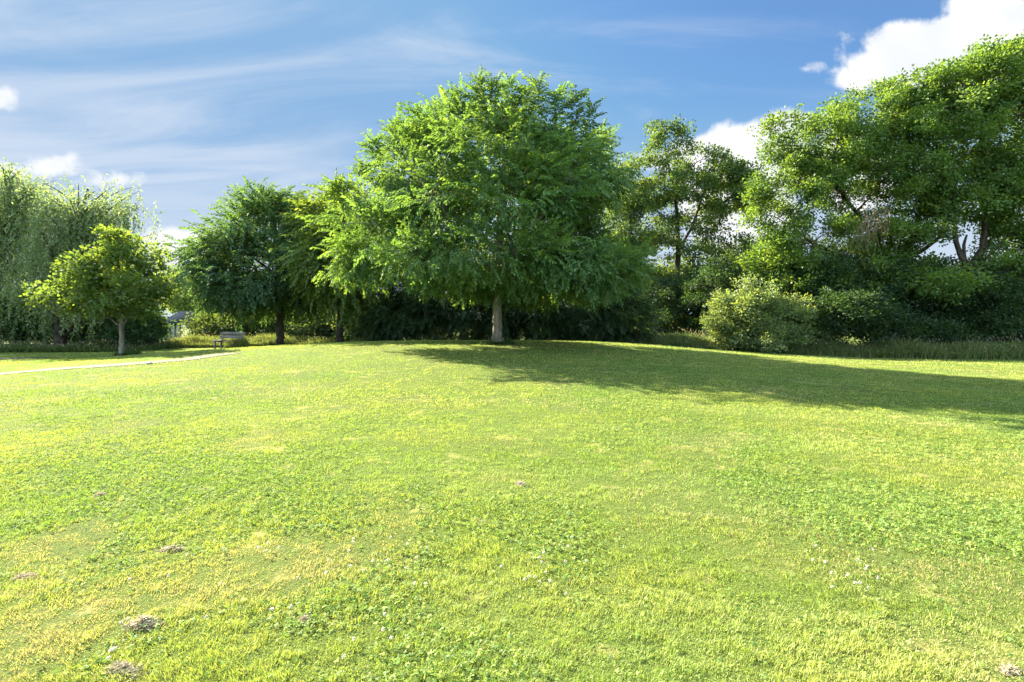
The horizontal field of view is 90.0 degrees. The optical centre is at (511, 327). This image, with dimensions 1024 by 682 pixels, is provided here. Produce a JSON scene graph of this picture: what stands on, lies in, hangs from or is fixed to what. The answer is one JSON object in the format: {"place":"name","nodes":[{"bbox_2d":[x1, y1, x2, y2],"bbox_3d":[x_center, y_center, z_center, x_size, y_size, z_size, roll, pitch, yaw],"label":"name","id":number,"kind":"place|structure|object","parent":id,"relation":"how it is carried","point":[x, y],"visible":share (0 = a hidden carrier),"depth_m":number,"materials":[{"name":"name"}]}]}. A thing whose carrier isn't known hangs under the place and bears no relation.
{"place":"outdoors","nodes":[
{"label":"outdoors","id":0,"kind":"place"},
{"bbox_2d":[0,357,48,358],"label":"side path","id":1,"kind":"structure","parent":0,"point":[24,357],"depth_m":25.12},
{"bbox_2d":[0,336,179,352],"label":"rough grass","id":2,"kind":"structure","parent":0,"point":[94,346],"depth_m":32.69,"materials":[{"name":"green plant"}]},
{"bbox_2d":[0,353,237,374],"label":"gravel path","id":3,"kind":"structure","parent":0,"point":[160,361],"depth_m":16.28,"materials":[{"name":"grey gravel"}]},
{"bbox_2d":[154,329,374,348],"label":"meadow grass","id":4,"kind":"structure","parent":0,"point":[194,341],"depth_m":39.99,"materials":[{"name":"green plant"}]},
{"bbox_2d":[0,327,1023,681],"bbox_3d":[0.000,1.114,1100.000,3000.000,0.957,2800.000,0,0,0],"label":"ground","id":5,"kind":"structure","parent":0,"point":[544,365],"depth_m":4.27,"materials":[{"name":"green plant"}]},
{"bbox_2d":[10,571,39,581],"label":"dry grass clump","id":6,"kind":"object","parent":5,"relation":"on","point":[24,575],"visible":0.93,"depth_m":3.13,"materials":[{"name":"beige plant"}]},
{"bbox_2d":[0,286,53,343],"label":"bush","id":7,"kind":"object","parent":5,"relation":"on","point":[20,325],"visible":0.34,"depth_m":35.41,"materials":[{"name":"green plant"}]},
{"bbox_2d":[0,155,87,343],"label":"willow tree","id":8,"kind":"object","parent":5,"relation":"on","point":[8,188],"visible":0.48,"depth_m":35.27,"materials":[{"name":"green plant"}]},
{"bbox_2d":[30,311,104,344],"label":"bush","id":9,"kind":"object","parent":5,"relation":"on","point":[84,334],"visible":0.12,"depth_m":36.01,"materials":[{"name":"green plant"}]},
{"bbox_2d":[0,170,177,345],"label":"willow tree","id":10,"kind":"object","parent":5,"relation":"on","point":[70,229],"visible":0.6,"depth_m":32.87,"materials":[{"name":"green plant"}]},
{"bbox_2d":[88,492,107,498],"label":"dry grass clump","id":11,"kind":"object","parent":5,"relation":"on","point":[99,493],"visible":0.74,"depth_m":4.61,"materials":[{"name":"beige plant"}]},
{"bbox_2d":[18,223,183,355],"bbox_3d":[-19.726,-1.656,25.064,7.029,6.608,4.793,0,0,0],"label":"young tree","id":12,"kind":"object","parent":5,"relation":"on","point":[87,276],"visible":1,"depth_m":24.36,"materials":[{"name":"green plant"}]},
{"bbox_2d":[94,659,149,681],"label":"dry grass clump","id":13,"kind":"object","parent":5,"relation":"on","point":[124,665],"visible":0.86,"depth_m":2.27,"materials":[{"name":"beige plant"}]},
{"bbox_2d":[112,347,142,355],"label":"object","id":14,"kind":"object","parent":5,"relation":"on","point":[131,352],"visible":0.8,"depth_m":24.96,"materials":[{"name":"green plant"}]},
{"bbox_2d":[85,296,178,344],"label":"bush","id":15,"kind":"object","parent":5,"relation":"on","point":[152,331],"visible":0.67,"depth_m":35.03,"materials":[{"name":"green plant"}]},
{"bbox_2d":[120,614,167,631],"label":"dry grass clump","id":16,"kind":"object","parent":5,"relation":"on","point":[144,619],"visible":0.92,"depth_m":2.63,"materials":[{"name":"beige plant"}]},
{"bbox_2d":[155,544,184,552],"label":"dry grass clump","id":17,"kind":"object","parent":5,"relation":"on","point":[171,547],"visible":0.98,"depth_m":3.51,"materials":[{"name":"beige plant"}]},
{"bbox_2d":[163,325,177,339],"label":"white outbuilding","id":18,"kind":"structure","parent":5,"relation":"on","point":[173,332],"depth_m":65.56,"materials":[{"name":"paint"}]},
{"bbox_2d":[160,311,195,342],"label":"wooden shelter","id":19,"kind":"object","parent":5,"relation":"on","point":[180,315],"visible":0.23,"depth_m":51.05,"materials":[{"name":"wood"}]},
{"bbox_2d":[150,267,216,314],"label":"tree","id":20,"kind":"object","parent":5,"relation":"on","point":[183,304],"visible":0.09,"depth_m":57.16,"materials":[{"name":"green plant"}]},
{"bbox_2d":[176,310,263,337],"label":"bush","id":21,"kind":"object","parent":5,"relation":"on","point":[204,323],"visible":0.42,"depth_m":44.38,"materials":[{"name":"green plant"}]},
{"bbox_2d":[212,332,244,348],"bbox_3d":[-14.982,0.702,27.090,1.550,0.909,0.641,0,0,14],"label":"park bench","id":22,"kind":"object","parent":5,"relation":"on","point":[227,335],"visible":0.56,"depth_m":27.28,"materials":[{"name":"grey wood"}]},
{"bbox_2d":[223,333,250,347],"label":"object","id":23,"kind":"object","parent":5,"relation":"on","point":[235,342],"visible":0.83,"depth_m":26.24,"materials":[{"name":"green plant"}]},
{"bbox_2d":[162,175,336,344],"bbox_3d":[-15.516,-3.811,33.262,11.978,11.207,11.770,0,0,0],"label":"shade tree","id":24,"kind":"object","parent":5,"relation":"on","point":[235,290],"visible":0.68,"depth_m":30.61,"materials":[{"name":"green plant"}]},
{"bbox_2d":[233,316,301,337],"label":"bush","id":25,"kind":"object","parent":5,"relation":"on","point":[270,328],"visible":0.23,"depth_m":44.79,"materials":[{"name":"green plant"}]},
{"bbox_2d":[298,614,316,625],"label":"dry grass clump","id":26,"kind":"object","parent":5,"relation":"on","point":[305,617],"visible":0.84,"depth_m":2.67,"materials":[{"name":"beige plant"}]},
{"bbox_2d":[273,314,345,337],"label":"bush","id":27,"kind":"object","parent":5,"relation":"on","point":[321,330],"visible":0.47,"depth_m":44.27,"materials":[{"name":"green plant"}]},
{"bbox_2d":[269,178,401,341],"bbox_3d":[-10.055,-3.841,31.141,8.249,10.346,9.441,0,0,0],"label":"shade tree","id":28,"kind":"object","parent":5,"relation":"on","point":[339,305],"visible":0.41,"depth_m":29.29,"materials":[{"name":"green plant"}]},
{"bbox_2d":[326,296,395,341],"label":"bush","id":29,"kind":"object","parent":5,"relation":"on","point":[346,325],"visible":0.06,"depth_m":42.75,"materials":[{"name":"green plant"}]},
{"bbox_2d":[346,270,447,340],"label":"evergreen bush","id":30,"kind":"object","parent":5,"relation":"on","point":[383,314],"visible":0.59,"depth_m":29.33,"materials":[{"name":"green plant"}]},
{"bbox_2d":[391,285,511,340],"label":"evergreen bush","id":31,"kind":"object","parent":5,"relation":"on","point":[450,317],"visible":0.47,"depth_m":28.90,"materials":[{"name":"green plant"}]},
{"bbox_2d":[295,65,664,342],"bbox_3d":[-1.417,-4.718,21.023,13.946,11.687,12.709,0,0,0],"label":"broad tree","id":32,"kind":"object","parent":5,"relation":"on","point":[543,175],"visible":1,"depth_m":18.66,"materials":[{"name":"green plant"}]},
{"bbox_2d":[474,333,515,344],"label":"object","id":33,"kind":"object","parent":5,"relation":"on","point":[508,341],"visible":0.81,"depth_m":20.72,"materials":[{"name":"green plant"}]},
{"bbox_2d":[448,260,573,339],"bbox_3d":[0.017,-1.644,30.399,7.672,6.347,6.007,0,0,0],"label":"evergreen bush","id":34,"kind":"object","parent":5,"relation":"on","point":[509,325],"visible":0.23,"depth_m":29.00,"materials":[{"name":"green plant"}]},
{"bbox_2d":[0,388,1023,681],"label":"clover","id":35,"kind":"object","parent":5,"relation":"on","point":[448,564],"depth_m":4.24,"materials":[{"name":"green plant"}]},
{"bbox_2d":[515,480,525,487],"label":"dry grass clump","id":36,"kind":"object","parent":5,"relation":"on","point":[521,483],"visible":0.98,"depth_m":4.90,"materials":[{"name":"beige plant"}]},
{"bbox_2d":[507,283,631,341],"bbox_3d":[3.486,-1.543,29.979,7.966,6.237,6.103,0,0,0],"label":"evergreen bush","id":37,"kind":"object","parent":5,"relation":"on","point":[545,334],"visible":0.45,"depth_m":28.79,"materials":[{"name":"green plant"}]},
{"bbox_2d":[552,262,670,343],"bbox_3d":[5.802,-1.385,30.288,6.811,6.084,5.740,0,0,21],"label":"evergreen bush","id":38,"kind":"object","parent":5,"relation":"on","point":[641,309],"visible":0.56,"depth_m":29.07,"materials":[{"name":"green plant"}]},
{"bbox_2d":[598,151,663,299],"bbox_3d":[8.677,-5.784,38.977,6.512,15.435,5.261,0,0,0],"label":"leaning tree","id":39,"kind":"object","parent":5,"relation":"on","point":[637,205],"visible":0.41,"depth_m":38.26,"materials":[{"name":"green plant"}]},
{"bbox_2d":[620,255,736,336],"bbox_3d":[11.482,-1.707,36.360,9.889,6.638,6.010,0,0,0],"label":"dark shrub","id":40,"kind":"object","parent":5,"relation":"on","point":[678,282],"visible":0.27,"depth_m":35.71,"materials":[{"name":"green plant"}]},
{"bbox_2d":[618,113,778,332],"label":"airy tree","id":41,"kind":"object","parent":5,"relation":"on","point":[713,183],"visible":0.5,"depth_m":40.06,"materials":[{"name":"green plant"}]},
{"bbox_2d":[677,250,801,337],"bbox_3d":[15.294,-2.104,33.455,7.488,7.507,8.034,0,0,42],"label":"dark shrub","id":42,"kind":"object","parent":5,"relation":"on","point":[718,273],"visible":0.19,"depth_m":32.72,"materials":[{"name":"green plant"}]},
{"bbox_2d":[699,274,852,353],"bbox_3d":[14.754,-0.612,28.410,8.285,4.724,5.309,0,0,-15],"label":"pale bush","id":43,"kind":"object","parent":5,"relation":"on","point":[764,319],"visible":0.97,"depth_m":27.51,"materials":[{"name":"green plant"}]},
{"bbox_2d":[612,327,1023,359],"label":"tall grass","id":44,"kind":"structure","parent":5,"relation":"on","point":[902,348],"depth_m":26.11,"materials":[{"name":"green plant"}]},
{"bbox_2d":[732,66,971,307],"bbox_3d":[20.352,-6.866,30.846,13.570,17.836,7.482,0,0,0],"label":"spreading tree","id":45,"kind":"object","parent":5,"relation":"on","point":[853,157],"visible":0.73,"depth_m":29.86,"materials":[{"name":"green plant"}]},
{"bbox_2d":[843,200,901,253],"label":"dead branch","id":46,"kind":"object","parent":45,"relation":"hanging from","point":[872,218],"visible":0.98,"depth_m":28.44,"materials":[{"name":"brown plant"}]},
{"bbox_2d":[805,284,946,346],"bbox_3d":[19.570,-0.369,27.641,7.445,4.156,4.950,0,0,0],"label":"dark shrub","id":47,"kind":"object","parent":5,"relation":"on","point":[872,317],"visible":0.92,"depth_m":26.58,"materials":[{"name":"green plant"}]},
{"bbox_2d":[773,251,997,338],"bbox_3d":[21.789,-1.423,30.105,12.639,6.261,6.277,0,0,0],"label":"dark shrub","id":48,"kind":"object","parent":5,"relation":"on","point":[921,307],"visible":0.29,"depth_m":28.45,"materials":[{"name":"green plant"}]},
{"bbox_2d":[902,316,985,345],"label":"dark shrub","id":49,"kind":"object","parent":5,"relation":"on","point":[954,330],"visible":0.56,"depth_m":26.05,"materials":[{"name":"green plant"}]},
{"bbox_2d":[876,30,1023,306],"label":"spreading tree","id":50,"kind":"object","parent":5,"relation":"on","point":[994,176],"visible":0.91,"depth_m":28.18,"materials":[{"name":"green plant"}]},
{"bbox_2d":[918,265,1023,343],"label":"dark shrub","id":51,"kind":"object","parent":5,"relation":"on","point":[1007,304],"visible":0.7,"depth_m":26.34,"materials":[{"name":"green plant"}]},
{"bbox_2d":[927,246,1023,341],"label":"dark shrub","id":52,"kind":"object","parent":5,"relation":"on","point":[966,270],"depth_m":31.65,"materials":[{"name":"green plant"}]},
{"bbox_2d":[994,662,1022,677],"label":"dry grass clump","id":53,"kind":"object","parent":5,"relation":"on","point":[1010,669],"visible":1,"depth_m":2.29,"materials":[{"name":"beige plant"}]},
{"bbox_2d":[0,0,1023,326],"label":"sky","id":54,"kind":"structure","parent":0,"point":[182,100],"materials":[{"name":"blue"}]}
]}

